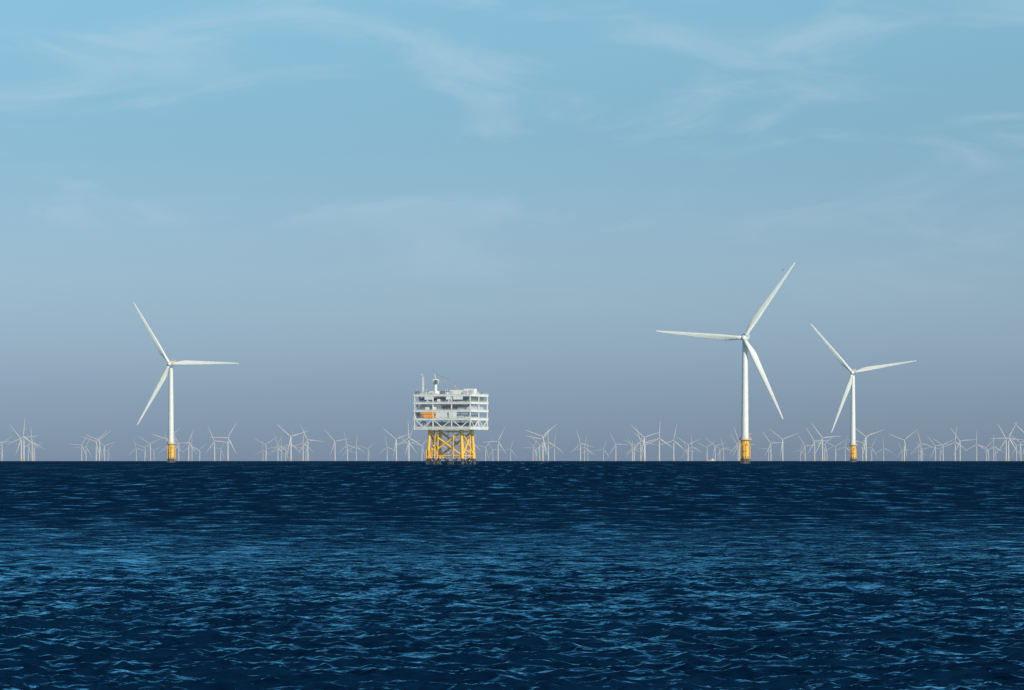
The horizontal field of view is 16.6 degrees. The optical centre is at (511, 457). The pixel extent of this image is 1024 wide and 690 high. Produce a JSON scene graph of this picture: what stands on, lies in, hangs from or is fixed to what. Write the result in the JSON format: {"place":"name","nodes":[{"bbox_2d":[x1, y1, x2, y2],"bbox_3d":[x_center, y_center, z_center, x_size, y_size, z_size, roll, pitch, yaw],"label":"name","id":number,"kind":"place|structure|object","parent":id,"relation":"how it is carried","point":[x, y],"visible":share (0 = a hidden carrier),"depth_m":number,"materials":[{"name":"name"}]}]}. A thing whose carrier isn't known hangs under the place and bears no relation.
{"place":"outdoors","nodes":[
{"label":"outdoors","id":0,"kind":"place"},
{"bbox_2d":[0,461,1023,689],"bbox_3d":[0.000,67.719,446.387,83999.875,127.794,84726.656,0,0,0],"label":"sea","id":1,"kind":"structure","parent":0,"point":[513,575],"depth_m":118.43,"materials":[{"name":"liquid"}]},
{"bbox_2d":[1,436,11,460],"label":"turbine","id":2,"kind":"object","parent":1,"relation":"on","point":[2,449],"visible":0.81,"depth_m":15907.41,"materials":[{"name":"white metal"}]},
{"bbox_2d":[7,420,37,460],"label":"turbine","id":3,"kind":"object","parent":1,"relation":"on","point":[23,437],"visible":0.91,"depth_m":11593.42,"materials":[{"name":"white metal"}]},
{"bbox_2d":[11,427,33,460],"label":"turbine","id":4,"kind":"object","parent":1,"relation":"on","point":[21,443],"visible":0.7,"depth_m":12381.67,"materials":[{"name":"white metal"}]},
{"bbox_2d":[20,433,43,460],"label":"turbine","id":5,"kind":"object","parent":1,"relation":"on","point":[32,447],"visible":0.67,"depth_m":14431.66,"materials":[{"name":"white metal"}]},
{"bbox_2d":[72,434,88,460],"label":"turbine","id":6,"kind":"object","parent":1,"relation":"on","point":[81,448],"visible":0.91,"depth_m":16601.82,"materials":[{"name":"white metal"}]},
{"bbox_2d":[83,433,103,460],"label":"turbine","id":7,"kind":"object","parent":1,"relation":"on","point":[96,447],"visible":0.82,"depth_m":13941.98,"materials":[{"name":"white metal"}]},
{"bbox_2d":[85,431,109,460],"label":"turbine","id":8,"kind":"object","parent":1,"relation":"on","point":[99,443],"visible":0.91,"depth_m":13231.70,"materials":[{"name":"white metal"}]},
{"bbox_2d":[100,442,114,460],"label":"turbine","id":9,"kind":"object","parent":1,"relation":"on","point":[104,449],"visible":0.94,"depth_m":17322.96,"materials":[{"name":"white metal"}]},
{"bbox_2d":[129,441,143,460],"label":"turbine","id":10,"kind":"object","parent":1,"relation":"on","point":[136,451],"visible":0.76,"depth_m":19504.37,"materials":[{"name":"white metal"}]},
{"bbox_2d":[134,440,153,460],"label":"turbine","id":11,"kind":"object","parent":1,"relation":"on","point":[144,450],"visible":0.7,"depth_m":18878.55,"materials":[{"name":"white metal"}]},
{"bbox_2d":[140,437,160,460],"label":"turbine","id":12,"kind":"object","parent":1,"relation":"on","point":[150,446],"visible":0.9,"depth_m":15733.59,"materials":[{"name":"white metal"}]},
{"bbox_2d":[174,436,190,460],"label":"turbine","id":13,"kind":"object","parent":1,"relation":"on","point":[178,447],"visible":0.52,"depth_m":15239.30,"materials":[{"name":"white metal"}]},
{"bbox_2d":[133,302,238,462],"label":"turbine","id":14,"kind":"object","parent":1,"relation":"on","point":[171,453],"visible":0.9,"depth_m":3179.42,"materials":[{"name":"white metal"}]},
{"bbox_2d":[176,432,195,460],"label":"turbine","id":15,"kind":"object","parent":1,"relation":"on","point":[188,442],"visible":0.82,"depth_m":14583.74,"materials":[{"name":"white metal"}]},
{"bbox_2d":[184,439,199,460],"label":"turbine","id":16,"kind":"object","parent":1,"relation":"on","point":[191,449],"visible":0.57,"depth_m":17724.90,"materials":[{"name":"white metal"}]},
{"bbox_2d":[205,428,226,460],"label":"turbine","id":17,"kind":"object","parent":1,"relation":"on","point":[214,459],"visible":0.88,"depth_m":13683.85,"materials":[{"name":"white metal"}]},
{"bbox_2d":[211,424,236,460],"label":"turbine","id":18,"kind":"object","parent":1,"relation":"on","point":[227,443],"visible":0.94,"depth_m":11987.98,"materials":[{"name":"white metal"}]},
{"bbox_2d":[254,437,276,460],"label":"turbine","id":19,"kind":"object","parent":1,"relation":"on","point":[265,447],"visible":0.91,"depth_m":16084.41,"materials":[{"name":"white metal"}]},
{"bbox_2d":[270,434,287,460],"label":"turbine","id":20,"kind":"object","parent":1,"relation":"on","point":[276,447],"visible":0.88,"depth_m":17307.20,"materials":[{"name":"white metal"}]},
{"bbox_2d":[277,424,307,460],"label":"turbine","id":21,"kind":"object","parent":1,"relation":"on","point":[290,444],"visible":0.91,"depth_m":11501.61,"materials":[{"name":"white metal"}]},
{"bbox_2d":[293,430,311,460],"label":"turbine","id":22,"kind":"object","parent":1,"relation":"on","point":[303,449],"visible":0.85,"depth_m":14957.70,"materials":[{"name":"white metal"}]},
{"bbox_2d":[299,427,322,460],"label":"turbine","id":23,"kind":"object","parent":1,"relation":"on","point":[307,445],"visible":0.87,"depth_m":13104.59,"materials":[{"name":"white metal"}]},
{"bbox_2d":[325,430,345,460],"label":"turbine","id":24,"kind":"object","parent":1,"relation":"on","point":[334,447],"visible":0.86,"depth_m":13957.60,"materials":[{"name":"white metal"}]},
{"bbox_2d":[340,433,359,460],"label":"turbine","id":25,"kind":"object","parent":1,"relation":"on","point":[347,445],"visible":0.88,"depth_m":16575.75,"materials":[{"name":"white metal"}]},
{"bbox_2d":[346,434,365,460],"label":"turbine","id":26,"kind":"object","parent":1,"relation":"on","point":[356,449],"visible":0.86,"depth_m":17680.01,"materials":[{"name":"white metal"}]},
{"bbox_2d":[384,429,410,460],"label":"turbine","id":27,"kind":"object","parent":1,"relation":"on","point":[396,443],"visible":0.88,"depth_m":12685.61,"materials":[{"name":"white metal"}]},
{"bbox_2d":[393,429,416,460],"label":"turbine","id":28,"kind":"object","parent":1,"relation":"on","point":[409,444],"visible":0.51,"depth_m":14406.34,"materials":[{"name":"white metal"}]},
{"bbox_2d":[394,427,423,460],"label":"turbine","id":29,"kind":"object","parent":1,"relation":"on","point":[408,438],"visible":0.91,"depth_m":12043.03,"materials":[{"name":"white metal"}]},
{"bbox_2d":[409,439,427,460],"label":"turbine","id":30,"kind":"object","parent":1,"relation":"on","point":[421,449],"visible":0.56,"depth_m":16991.73,"materials":[{"name":"white metal"}]},
{"bbox_2d":[413,373,488,464],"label":"substation","id":31,"kind":"object","parent":1,"relation":"on","point":[445,405],"visible":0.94,"depth_m":2114.48,"materials":[{"name":"white metal"}]},
{"bbox_2d":[489,428,505,460],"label":"turbine","id":32,"kind":"object","parent":1,"relation":"on","point":[498,446],"visible":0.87,"depth_m":13915.88,"materials":[{"name":"white metal"}]},
{"bbox_2d":[530,435,550,460],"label":"turbine","id":33,"kind":"object","parent":1,"relation":"on","point":[538,448],"visible":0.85,"depth_m":16578.91,"materials":[{"name":"white metal"}]},
{"bbox_2d":[526,424,556,460],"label":"turbine","id":34,"kind":"object","parent":1,"relation":"on","point":[543,442],"visible":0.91,"depth_m":11327.60,"materials":[{"name":"white metal"}]},
{"bbox_2d":[537,436,558,460],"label":"turbine","id":35,"kind":"object","parent":1,"relation":"on","point":[548,447],"visible":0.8,"depth_m":14438.70,"materials":[{"name":"white metal"}]},
{"bbox_2d":[549,435,562,460],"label":"turbine","id":36,"kind":"object","parent":1,"relation":"on","point":[554,448],"visible":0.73,"depth_m":17414.53,"materials":[{"name":"white metal"}]},
{"bbox_2d":[573,432,591,460],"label":"turbine","id":37,"kind":"object","parent":1,"relation":"on","point":[580,447],"visible":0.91,"depth_m":15276.48,"materials":[{"name":"white metal"}]},
{"bbox_2d":[576,436,590,460],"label":"turbine","id":38,"kind":"object","parent":1,"relation":"on","point":[584,449],"visible":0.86,"depth_m":18411.59,"materials":[{"name":"white metal"}]},
{"bbox_2d":[608,432,625,460],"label":"turbine","id":39,"kind":"object","parent":1,"relation":"on","point":[615,447],"visible":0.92,"depth_m":15846.11,"materials":[{"name":"white metal"}]},
{"bbox_2d":[630,428,654,460],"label":"turbine","id":40,"kind":"object","parent":1,"relation":"on","point":[640,445],"visible":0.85,"depth_m":13943.17,"materials":[{"name":"white metal"}]},
{"bbox_2d":[632,426,659,460],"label":"turbine","id":41,"kind":"object","parent":1,"relation":"on","point":[644,437],"visible":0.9,"depth_m":11816.52,"materials":[{"name":"white metal"}]},
{"bbox_2d":[637,435,655,460],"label":"turbine","id":42,"kind":"object","parent":1,"relation":"on","point":[645,447],"visible":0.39,"depth_m":14768.57,"materials":[{"name":"white metal"}]},
{"bbox_2d":[646,426,670,460],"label":"turbine","id":43,"kind":"object","parent":1,"relation":"on","point":[659,443],"visible":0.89,"depth_m":12333.58,"materials":[{"name":"white metal"}]},
{"bbox_2d":[657,425,683,460],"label":"turbine","id":44,"kind":"object","parent":1,"relation":"on","point":[673,444],"visible":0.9,"depth_m":13309.76,"materials":[{"name":"white metal"}]},
{"bbox_2d":[677,437,698,460],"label":"turbine","id":45,"kind":"object","parent":1,"relation":"on","point":[688,448],"visible":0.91,"depth_m":16273.61,"materials":[{"name":"white metal"}]},
{"bbox_2d":[684,435,702,460],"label":"turbine","id":46,"kind":"object","parent":1,"relation":"on","point":[693,447],"visible":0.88,"depth_m":18079.82,"materials":[{"name":"white metal"}]},
{"bbox_2d":[716,437,731,460],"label":"turbine","id":47,"kind":"object","parent":1,"relation":"on","point":[723,450],"visible":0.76,"depth_m":19681.05,"materials":[{"name":"white metal"}]},
{"bbox_2d":[656,263,794,463],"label":"turbine","id":48,"kind":"object","parent":1,"relation":"on","point":[744,438],"visible":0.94,"depth_m":2497.60,"materials":[{"name":"white metal"}]},
{"bbox_2d":[730,434,750,460],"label":"turbine","id":49,"kind":"object","parent":1,"relation":"on","point":[737,450],"visible":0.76,"depth_m":16747.85,"materials":[{"name":"white metal"}]},
{"bbox_2d":[732,428,752,460],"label":"turbine","id":50,"kind":"object","parent":1,"relation":"on","point":[739,445],"visible":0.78,"depth_m":14266.85,"materials":[{"name":"white metal"}]},
{"bbox_2d":[762,431,783,460],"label":"turbine","id":51,"kind":"object","parent":1,"relation":"on","point":[770,446],"visible":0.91,"depth_m":15282.57,"materials":[{"name":"white metal"}]},
{"bbox_2d":[771,430,797,460],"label":"turbine","id":52,"kind":"object","parent":1,"relation":"on","point":[782,443],"visible":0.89,"depth_m":12780.76,"materials":[{"name":"white metal"}]},
{"bbox_2d":[799,437,813,460],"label":"turbine","id":53,"kind":"object","parent":1,"relation":"on","point":[803,449],"visible":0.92,"depth_m":17139.16,"materials":[{"name":"white metal"}]},
{"bbox_2d":[806,428,829,460],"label":"turbine","id":54,"kind":"object","parent":1,"relation":"on","point":[814,444],"visible":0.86,"depth_m":13766.11,"materials":[{"name":"white metal"}]},
{"bbox_2d":[817,437,831,460],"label":"turbine","id":55,"kind":"object","parent":1,"relation":"on","point":[824,449],"visible":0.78,"depth_m":16029.34,"materials":[{"name":"white metal"}]},
{"bbox_2d":[812,424,838,460],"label":"turbine","id":56,"kind":"object","parent":1,"relation":"on","point":[822,441],"visible":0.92,"depth_m":12046.25,"materials":[{"name":"white metal"}]},
{"bbox_2d":[837,435,849,460],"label":"turbine","id":57,"kind":"object","parent":1,"relation":"on","point":[845,449],"visible":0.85,"depth_m":18247.74,"materials":[{"name":"white metal"}]},
{"bbox_2d":[810,323,914,461],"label":"turbine","id":58,"kind":"object","parent":1,"relation":"on","point":[852,443],"visible":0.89,"depth_m":3497.83,"materials":[{"name":"white metal"}]},
{"bbox_2d":[856,432,871,460],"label":"turbine","id":59,"kind":"object","parent":1,"relation":"on","point":[863,446],"visible":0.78,"depth_m":14810.14,"materials":[{"name":"white metal"}]},
{"bbox_2d":[855,428,881,460],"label":"turbine","id":60,"kind":"object","parent":1,"relation":"on","point":[865,444],"visible":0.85,"depth_m":11416.34,"materials":[{"name":"white metal"}]},
{"bbox_2d":[867,439,876,460],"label":"turbine","id":61,"kind":"object","parent":1,"relation":"on","point":[871,450],"visible":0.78,"depth_m":18779.79,"materials":[{"name":"white metal"}]},
{"bbox_2d":[889,430,916,460],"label":"turbine","id":62,"kind":"object","parent":1,"relation":"on","point":[904,444],"visible":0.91,"depth_m":13172.25,"materials":[{"name":"white metal"}]},
{"bbox_2d":[911,431,932,460],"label":"turbine","id":63,"kind":"object","parent":1,"relation":"on","point":[920,447],"visible":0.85,"depth_m":15328.49,"materials":[{"name":"white metal"}]},
{"bbox_2d":[927,436,945,460],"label":"turbine","id":64,"kind":"object","parent":1,"relation":"on","point":[934,449],"visible":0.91,"depth_m":17366.62,"materials":[{"name":"white metal"}]},
{"bbox_2d":[932,438,953,460],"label":"turbine","id":65,"kind":"object","parent":1,"relation":"on","point":[943,448],"visible":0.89,"depth_m":16528.79,"materials":[{"name":"white metal"}]},
{"bbox_2d":[942,427,965,460],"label":"turbine","id":66,"kind":"object","parent":1,"relation":"on","point":[955,442],"visible":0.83,"depth_m":14302.99,"materials":[{"name":"white metal"}]},
{"bbox_2d":[951,429,968,460],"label":"turbine","id":67,"kind":"object","parent":1,"relation":"on","point":[959,445],"visible":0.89,"depth_m":13699.97,"materials":[{"name":"white metal"}]},
{"bbox_2d":[966,432,988,460],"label":"turbine","id":68,"kind":"object","parent":1,"relation":"on","point":[976,444],"visible":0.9,"depth_m":15894.15,"materials":[{"name":"white metal"}]},
{"bbox_2d":[984,436,1003,460],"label":"turbine","id":69,"kind":"object","parent":1,"relation":"on","point":[993,447],"visible":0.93,"depth_m":17962.70,"materials":[{"name":"white metal"}]},
{"bbox_2d":[989,423,1017,460],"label":"turbine","id":70,"kind":"object","parent":1,"relation":"on","point":[1008,442],"visible":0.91,"depth_m":12056.04,"materials":[{"name":"white metal"}]},
{"bbox_2d":[996,425,1021,460],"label":"turbine","id":71,"kind":"object","parent":1,"relation":"on","point":[1005,441],"visible":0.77,"depth_m":12575.03,"materials":[{"name":"white metal"}]},
{"bbox_2d":[1010,437,1023,460],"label":"turbine","id":72,"kind":"object","parent":1,"relation":"on","point":[1016,449],"visible":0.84,"depth_m":16890.36,"materials":[{"name":"white metal"}]},
{"bbox_2d":[1010,435,1023,460],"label":"turbine","id":73,"kind":"object","parent":1,"relation":"on","point":[1020,448],"visible":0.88,"depth_m":14877.47,"materials":[{"name":"white metal"}]},
{"bbox_2d":[0,0,1023,460],"label":"sky","id":74,"kind":"structure","parent":0,"point":[342,204],"materials":[{"name":"blue"}]}
]}

